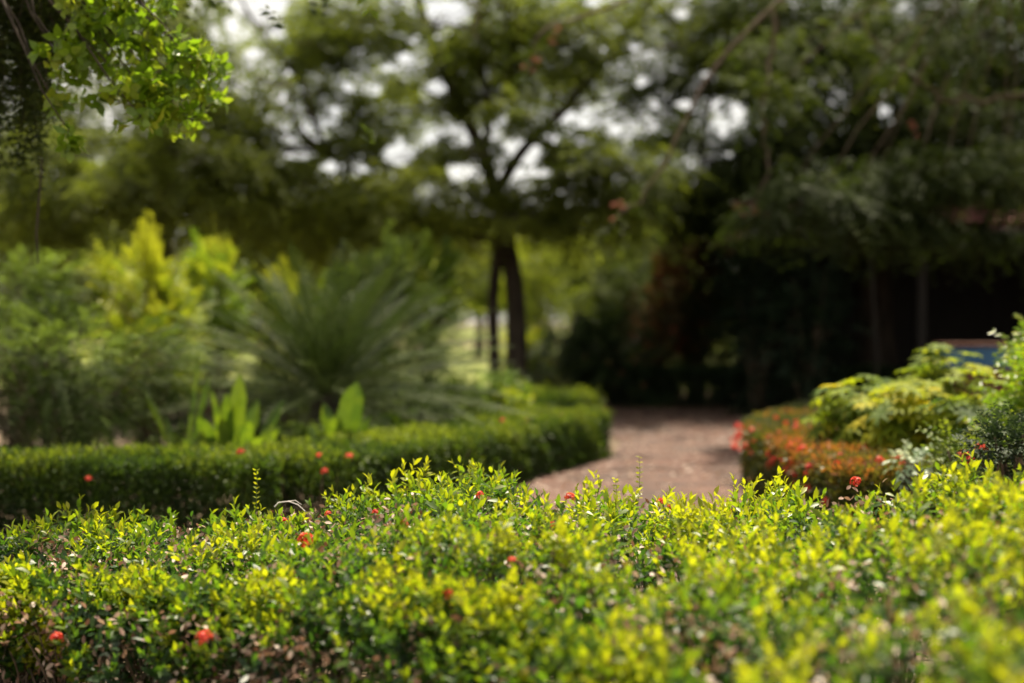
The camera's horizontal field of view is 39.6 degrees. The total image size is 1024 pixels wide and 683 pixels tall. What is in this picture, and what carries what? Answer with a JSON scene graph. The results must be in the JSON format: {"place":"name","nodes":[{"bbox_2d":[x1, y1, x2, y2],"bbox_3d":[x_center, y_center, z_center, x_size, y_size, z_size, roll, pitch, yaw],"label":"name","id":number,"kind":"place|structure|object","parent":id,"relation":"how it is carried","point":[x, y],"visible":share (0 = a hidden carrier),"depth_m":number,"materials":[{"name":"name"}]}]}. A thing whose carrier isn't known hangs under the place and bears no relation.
{"place":"outdoors","nodes":[
{"label":"outdoors","id":0,"kind":"place"},
{"bbox_2d":[0,327,731,390],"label":"lawn","id":1,"kind":"structure","parent":0,"point":[465,358],"depth_m":55.28,"materials":[{"name":"green plant"}]},
{"bbox_2d":[0,109,106,317],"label":"tree","id":2,"kind":"object","parent":1,"relation":"on","point":[49,175],"visible":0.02,"depth_m":40.04,"materials":[{"name":"green plant"}]},
{"bbox_2d":[0,177,147,367],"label":"tree","id":3,"kind":"object","parent":1,"relation":"on","point":[79,283],"visible":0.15,"depth_m":30.22,"materials":[{"name":"green plant"}]},
{"bbox_2d":[9,140,209,349],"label":"tree","id":4,"kind":"object","parent":1,"relation":"on","point":[109,264],"visible":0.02,"depth_m":43.82,"materials":[{"name":"green plant"}]},
{"bbox_2d":[137,175,258,370],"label":"tree","id":5,"kind":"object","parent":1,"relation":"on","point":[186,278],"visible":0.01,"depth_m":41.83,"materials":[{"name":"green plant"}]},
{"bbox_2d":[175,185,356,382],"bbox_3d":[-5.666,-1.356,31.985,4.767,4.796,4.428,0,1,0],"label":"tree","id":6,"kind":"object","parent":1,"relation":"on","point":[254,285],"visible":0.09,"depth_m":31.22,"materials":[{"name":"green plant"}]},
{"bbox_2d":[0,236,733,339],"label":"woods","id":7,"kind":"object","parent":1,"relation":"on","point":[500,312],"depth_m":108.68,"materials":[{"name":"green plant"}]},
{"bbox_2d":[313,198,484,373],"bbox_3d":[-2.862,-1.243,33.666,4.903,4.519,4.411,0,1,0],"label":"tree","id":8,"kind":"object","parent":1,"relation":"on","point":[466,310],"visible":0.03,"depth_m":33.37,"materials":[{"name":"green plant"}]},
{"bbox_2d":[398,194,505,357],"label":"tree","id":9,"kind":"object","parent":1,"relation":"on","point":[475,279],"visible":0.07,"depth_m":51.93,"materials":[{"name":"green plant"}]},
{"bbox_2d":[457,211,526,356],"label":"tree","id":10,"kind":"object","parent":1,"relation":"on","point":[479,344],"visible":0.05,"depth_m":57.80,"materials":[{"name":"green plant"}]},
{"bbox_2d":[499,220,615,327],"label":"tree","id":11,"kind":"object","parent":1,"relation":"on","point":[566,294],"visible":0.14,"depth_m":51.41,"materials":[{"name":"green plant"}]},
{"bbox_2d":[533,188,681,361],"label":"tree","id":12,"kind":"object","parent":1,"relation":"on","point":[583,282],"visible":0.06,"depth_m":41.44,"materials":[{"name":"green plant"}]},
{"bbox_2d":[570,181,732,364],"bbox_3d":[3.346,-1.500,32.907,3.996,5.200,3.627,0,1,0],"label":"tree","id":13,"kind":"object","parent":1,"relation":"on","point":[600,295],"visible":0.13,"depth_m":32.61,"materials":[{"name":"green plant"}]},
{"bbox_2d":[653,170,737,364],"bbox_3d":[4.863,-1.776,37.680,5.316,5.800,4.932,0,1,0],"label":"tree","id":14,"kind":"object","parent":1,"relation":"on","point":[731,307],"depth_m":37.25,"materials":[{"name":"green plant"}]},
{"bbox_2d":[51,343,716,345],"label":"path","id":15,"kind":"structure","parent":0,"point":[472,344],"depth_m":86.51,"materials":[{"name":"beige brick"}]},
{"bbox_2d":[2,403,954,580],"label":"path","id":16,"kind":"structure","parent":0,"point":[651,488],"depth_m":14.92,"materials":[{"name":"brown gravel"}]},
{"bbox_2d":[0,322,1013,682],"bbox_3d":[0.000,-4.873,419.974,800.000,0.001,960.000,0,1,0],"label":"ground","id":17,"kind":"structure","parent":0,"point":[474,324],"depth_m":11.28,"materials":[{"name":"soil"}]},
{"bbox_2d":[0,243,111,454],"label":"shrub","id":18,"kind":"object","parent":17,"relation":"on","point":[37,277],"visible":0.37,"depth_m":13.67,"materials":[{"name":"green plant"}]},
{"bbox_2d":[1,0,234,163],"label":"tree","id":19,"kind":"object","parent":17,"relation":"on","point":[140,86],"visible":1,"depth_m":8.18,"materials":[{"name":"green plant"}]},
{"bbox_2d":[0,282,244,489],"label":"shrub","id":20,"kind":"object","parent":17,"relation":"on","point":[90,420],"visible":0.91,"depth_m":12.09,"materials":[{"name":"green plant"}]},
{"bbox_2d":[66,209,222,448],"bbox_3d":[-3.845,-0.039,14.752,1.571,2.665,1.652,0,1,0],"label":"shrub","id":21,"kind":"object","parent":17,"relation":"on","point":[158,287],"visible":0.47,"depth_m":14.74,"materials":[{"name":"green plant"}]},
{"bbox_2d":[142,352,209,445],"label":"strap plant","id":22,"kind":"object","parent":17,"relation":"on","point":[156,413],"visible":0.62,"depth_m":11.78,"materials":[{"name":"green plant"}]},
{"bbox_2d":[144,421,230,488],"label":"bedding plant","id":23,"kind":"object","parent":17,"relation":"on","point":[177,434],"visible":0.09,"depth_m":12.83,"materials":[{"name":"green plant"}]},
{"bbox_2d":[0,0,378,263],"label":"tree","id":24,"kind":"object","parent":17,"relation":"on","point":[20,76],"visible":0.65,"depth_m":9.30,"materials":[{"name":"green plant"}]},
{"bbox_2d":[0,0,389,405],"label":"tree","id":25,"kind":"object","parent":17,"relation":"on","point":[145,178],"visible":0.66,"depth_m":21.07,"materials":[{"name":"green plant"}]},
{"bbox_2d":[166,213,263,435],"bbox_3d":[-3.460,-0.122,16.511,1.158,2.774,1.280,0,1,0],"label":"shrub","id":26,"kind":"object","parent":17,"relation":"on","point":[197,273],"visible":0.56,"depth_m":16.41,"materials":[{"name":"green plant"}]},
{"bbox_2d":[181,374,284,449],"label":"bird nest fern","id":27,"kind":"object","parent":17,"relation":"on","point":[234,423],"visible":0.61,"depth_m":11.57,"materials":[{"name":"green plant"}]},
{"bbox_2d":[199,402,292,442],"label":"bedding plant","id":28,"kind":"object","parent":17,"relation":"on","point":[259,427],"visible":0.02,"depth_m":13.10,"materials":[{"name":"green plant"}]},
{"bbox_2d":[253,425,291,441],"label":"bedding plant","id":29,"kind":"object","parent":17,"relation":"on","point":[276,436],"visible":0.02,"depth_m":13.09,"materials":[{"name":"green plant"}]},
{"bbox_2d":[245,385,311,439],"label":"bedding plant","id":30,"kind":"object","parent":17,"relation":"on","point":[278,424],"visible":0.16,"depth_m":15.45,"materials":[{"name":"green plant"}]},
{"bbox_2d":[248,254,332,429],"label":"shrub","id":31,"kind":"object","parent":17,"relation":"on","point":[270,366],"visible":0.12,"depth_m":19.37,"materials":[{"name":"green plant"}]},
{"bbox_2d":[278,419,326,492],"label":"bedding plant","id":32,"kind":"object","parent":17,"relation":"on","point":[301,432],"visible":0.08,"depth_m":12.58,"materials":[{"name":"green plant"}]},
{"bbox_2d":[0,400,616,535],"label":"hedge","id":33,"kind":"object","parent":17,"relation":"on","point":[549,435],"visible":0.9,"depth_m":10.47,"materials":[{"name":"green plant"}]},
{"bbox_2d":[24,379,606,427],"bbox_3d":[-2.850,0.865,19.939,8.614,0.731,2.019,0,1,14],"label":"hedge","id":34,"kind":"object","parent":17,"relation":"on","point":[541,395],"visible":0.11,"depth_m":18.84,"materials":[{"name":"green plant"}]},
{"bbox_2d":[127,237,535,446],"bbox_3d":[-1.784,0.113,14.150,4.533,2.385,4.457,0,1,0],"label":"cycad","id":35,"kind":"object","parent":17,"relation":"on","point":[332,359],"visible":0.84,"depth_m":13.88,"materials":[{"name":"green plant"}]},
{"bbox_2d":[308,382,369,440],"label":"bird nest fern","id":36,"kind":"object","parent":17,"relation":"on","point":[348,416],"visible":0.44,"depth_m":11.91,"materials":[{"name":"green plant"}]},
{"bbox_2d":[305,415,376,432],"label":"bedding plant","id":37,"kind":"object","parent":17,"relation":"on","point":[371,427],"depth_m":13.36,"materials":[{"name":"green plant"}]},
{"bbox_2d":[362,408,418,430],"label":"bedding plant","id":38,"kind":"object","parent":17,"relation":"on","point":[392,421],"visible":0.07,"depth_m":13.86,"materials":[{"name":"green plant"}]},
{"bbox_2d":[302,220,479,421],"bbox_3d":[-1.664,-0.201,19.021,2.477,2.862,1.626,0,1,0],"label":"shrub","id":39,"kind":"object","parent":17,"relation":"on","point":[392,261],"visible":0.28,"depth_m":18.97,"materials":[{"name":"green plant"}]},
{"bbox_2d":[362,382,464,423],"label":"bedding plant","id":40,"kind":"object","parent":17,"relation":"on","point":[372,411],"visible":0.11,"depth_m":16.61,"materials":[{"name":"green plant"}]},
{"bbox_2d":[368,379,478,425],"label":"bedding plant","id":41,"kind":"object","parent":17,"relation":"on","point":[421,405],"visible":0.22,"depth_m":15.29,"materials":[{"name":"green plant"}]},
{"bbox_2d":[379,224,476,403],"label":"shrub","id":42,"kind":"object","parent":17,"relation":"on","point":[451,262],"visible":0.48,"depth_m":21.44,"materials":[{"name":"green plant"}]},
{"bbox_2d":[396,369,498,418],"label":"bedding plant","id":43,"kind":"object","parent":17,"relation":"on","point":[454,382],"visible":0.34,"depth_m":18.46,"materials":[{"name":"green plant"}]},
{"bbox_2d":[421,388,497,421],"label":"bedding plant","id":44,"kind":"object","parent":17,"relation":"on","point":[481,409],"visible":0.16,"depth_m":16.50,"materials":[{"name":"green plant"}]},
{"bbox_2d":[0,407,957,681],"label":"fallen leaves","id":45,"kind":"object","parent":17,"relation":"on","point":[614,459],"visible":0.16,"depth_m":14.94,"materials":[{"name":"brown plant"}]},
{"bbox_2d":[176,0,784,390],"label":"tree","id":46,"kind":"object","parent":17,"relation":"on","point":[316,44],"visible":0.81,"depth_m":22.77,"materials":[{"name":"green plant"}]},
{"bbox_2d":[437,366,532,414],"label":"bedding plant","id":47,"kind":"object","parent":17,"relation":"on","point":[502,382],"visible":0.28,"depth_m":19.01,"materials":[{"name":"green plant"}]},
{"bbox_2d":[476,378,536,413],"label":"bedding plant","id":48,"kind":"object","parent":17,"relation":"on","point":[510,392],"visible":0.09,"depth_m":17.48,"materials":[{"name":"green plant"}]},
{"bbox_2d":[0,450,1023,682],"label":"hedge","id":49,"kind":"object","parent":17,"relation":"on","point":[275,603],"visible":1,"depth_m":5.07,"materials":[{"name":"green plant"}]},
{"bbox_2d":[252,468,260,525],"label":"seedling","id":50,"kind":"object","parent":49,"relation":"attached to","point":[256,492],"visible":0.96,"depth_m":6.91,"materials":[{"name":"green plant"}]},
{"bbox_2d":[274,500,304,510],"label":"dead twig","id":51,"kind":"object","parent":49,"relation":"on","point":[290,502],"visible":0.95,"depth_m":6.99,"materials":[{"name":"grey wood"}]},
{"bbox_2d":[612,478,619,497],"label":"seedling","id":52,"kind":"object","parent":49,"relation":"attached to","point":[617,486],"visible":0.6,"depth_m":7.22,"materials":[{"name":"yellow plant"}]},
{"bbox_2d":[636,456,643,506],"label":"seedling","id":53,"kind":"object","parent":49,"relation":"attached to","point":[639,467],"visible":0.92,"depth_m":7.11,"materials":[{"name":"green plant"}]},
{"bbox_2d":[500,313,561,391],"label":"shrub","id":54,"kind":"object","parent":17,"relation":"on","point":[532,340],"visible":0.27,"depth_m":28.74,"materials":[{"name":"green plant"}]},
{"bbox_2d":[501,237,580,379],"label":"shrub","id":55,"kind":"object","parent":17,"relation":"on","point":[550,292],"visible":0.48,"depth_m":29.78,"materials":[{"name":"green plant"}]},
{"bbox_2d":[527,307,643,400],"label":"shrub","id":56,"kind":"object","parent":17,"relation":"on","point":[546,343],"visible":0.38,"depth_m":25.54,"materials":[{"name":"green plant"}]},
{"bbox_2d":[542,294,675,407],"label":"shrub","id":57,"kind":"object","parent":17,"relation":"on","point":[587,327],"visible":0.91,"depth_m":24.44,"materials":[{"name":"green plant"}]},
{"bbox_2d":[591,227,694,364],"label":"shrub","id":58,"kind":"object","parent":17,"relation":"on","point":[629,269],"visible":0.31,"depth_m":27.91,"materials":[{"name":"green plant"}]},
{"bbox_2d":[605,249,735,403],"bbox_3d":[2.931,-0.158,25.928,2.860,3.114,2.473,0,1,0],"label":"shrub","id":59,"kind":"object","parent":17,"relation":"on","point":[659,325],"visible":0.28,"depth_m":25.63,"materials":[{"name":"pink plant"}]},
{"bbox_2d":[641,220,747,395],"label":"shrub","id":60,"kind":"object","parent":17,"relation":"on","point":[698,261],"visible":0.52,"depth_m":25.37,"materials":[{"name":"green plant"}]},
{"bbox_2d":[651,246,754,405],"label":"shrub","id":61,"kind":"object","parent":17,"relation":"on","point":[705,316],"visible":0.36,"depth_m":25.24,"materials":[{"name":"green plant"}]},
{"bbox_2d":[456,0,1023,299],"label":"tree","id":62,"kind":"object","parent":17,"relation":"on","point":[892,209],"visible":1,"depth_m":16.89,"materials":[{"name":"green plant"}]},
{"bbox_2d":[572,361,935,406],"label":"hedge","id":63,"kind":"object","parent":17,"relation":"on","point":[679,372],"visible":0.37,"depth_m":24.56,"materials":[{"name":"green plant"}]},
{"bbox_2d":[696,224,812,416],"bbox_3d":[3.785,-0.157,22.040,2.024,3.402,1.878,1,1,40],"label":"shrub","id":64,"kind":"object","parent":17,"relation":"on","point":[758,374],"visible":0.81,"depth_m":22.00,"materials":[{"name":"green plant"}]},
{"bbox_2d":[729,237,879,405],"bbox_3d":[4.374,-0.323,21.231,2.292,3.846,1.545,0,1,0],"label":"shrub","id":65,"kind":"object","parent":17,"relation":"on","point":[814,333],"visible":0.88,"depth_m":21.14,"materials":[{"name":"green plant"}]},
{"bbox_2d":[592,0,1023,386],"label":"tree","id":66,"kind":"object","parent":17,"relation":"on","point":[731,173],"visible":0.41,"depth_m":23.12,"materials":[{"name":"green plant"}]},
{"bbox_2d":[729,391,952,556],"bbox_3d":[2.934,0.986,13.360,1.730,0.670,9.173,0,1,13],"label":"hedge","id":67,"kind":"object","parent":17,"relation":"on","point":[772,439],"visible":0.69,"depth_m":10.15,"materials":[{"name":"orange plant"}]},
{"bbox_2d":[694,197,1023,406],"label":"pavilion","id":68,"kind":"structure","parent":17,"relation":"on","point":[926,311],"depth_m":26.84,"materials":[{"name":"red tile"}]},
{"bbox_2d":[798,374,928,448],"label":"shrub","id":69,"kind":"object","parent":17,"relation":"on","point":[850,415],"visible":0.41,"depth_m":10.73,"materials":[{"name":"green plant"}]},
{"bbox_2d":[870,256,877,379],"bbox_3d":[5.105,0.001,20.002,0.164,2.411,0.120,0,1,0],"label":"pole","id":70,"kind":"object","parent":17,"relation":"on","point":[874,326],"visible":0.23,"depth_m":19.98,"materials":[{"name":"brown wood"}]},
{"bbox_2d":[862,378,929,445],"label":"shrub","id":71,"kind":"object","parent":17,"relation":"on","point":[879,381],"depth_m":11.63,"materials":[{"name":"green plant"}]},
{"bbox_2d":[843,379,958,491],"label":"shrub","id":72,"kind":"object","parent":17,"relation":"on","point":[896,419],"visible":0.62,"depth_m":10.22,"materials":[{"name":"green plant"}]},
{"bbox_2d":[883,439,934,560],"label":"variegated plant","id":73,"kind":"object","parent":17,"relation":"on","point":[907,474],"visible":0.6,"depth_m":8.88,"materials":[{"name":"green plant"}]},
{"bbox_2d":[881,343,996,446],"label":"shrub","id":74,"kind":"object","parent":17,"relation":"on","point":[932,374],"visible":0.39,"depth_m":10.91,"materials":[{"name":"green plant"}]},
{"bbox_2d":[912,369,1009,470],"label":"shrub","id":75,"kind":"object","parent":17,"relation":"on","point":[961,415],"visible":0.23,"depth_m":9.95,"materials":[{"name":"green plant"}]},
{"bbox_2d":[916,409,1018,588],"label":"shrub","id":76,"kind":"object","parent":17,"relation":"on","point":[942,459],"visible":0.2,"depth_m":8.09,"materials":[{"name":"green plant"}]},
{"bbox_2d":[933,343,1022,414],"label":"counter","id":77,"kind":"object","parent":17,"relation":"on","point":[986,351],"visible":0.26,"depth_m":19.50,"materials":[{"name":"blue paint"}]},
{"bbox_2d":[939,401,1023,611],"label":"shrub","id":78,"kind":"object","parent":17,"relation":"on","point":[993,434],"visible":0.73,"depth_m":7.30,"materials":[{"name":"green plant"}]},
{"bbox_2d":[952,314,1023,486],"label":"shrub","id":79,"kind":"object","parent":17,"relation":"on","point":[1016,400],"visible":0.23,"depth_m":9.40,"materials":[{"name":"green plant"}]},
{"bbox_2d":[1,0,1022,321],"label":"sky","id":80,"kind":"structure","parent":0,"point":[278,6],"materials":[{"name":"white"}]}
]}

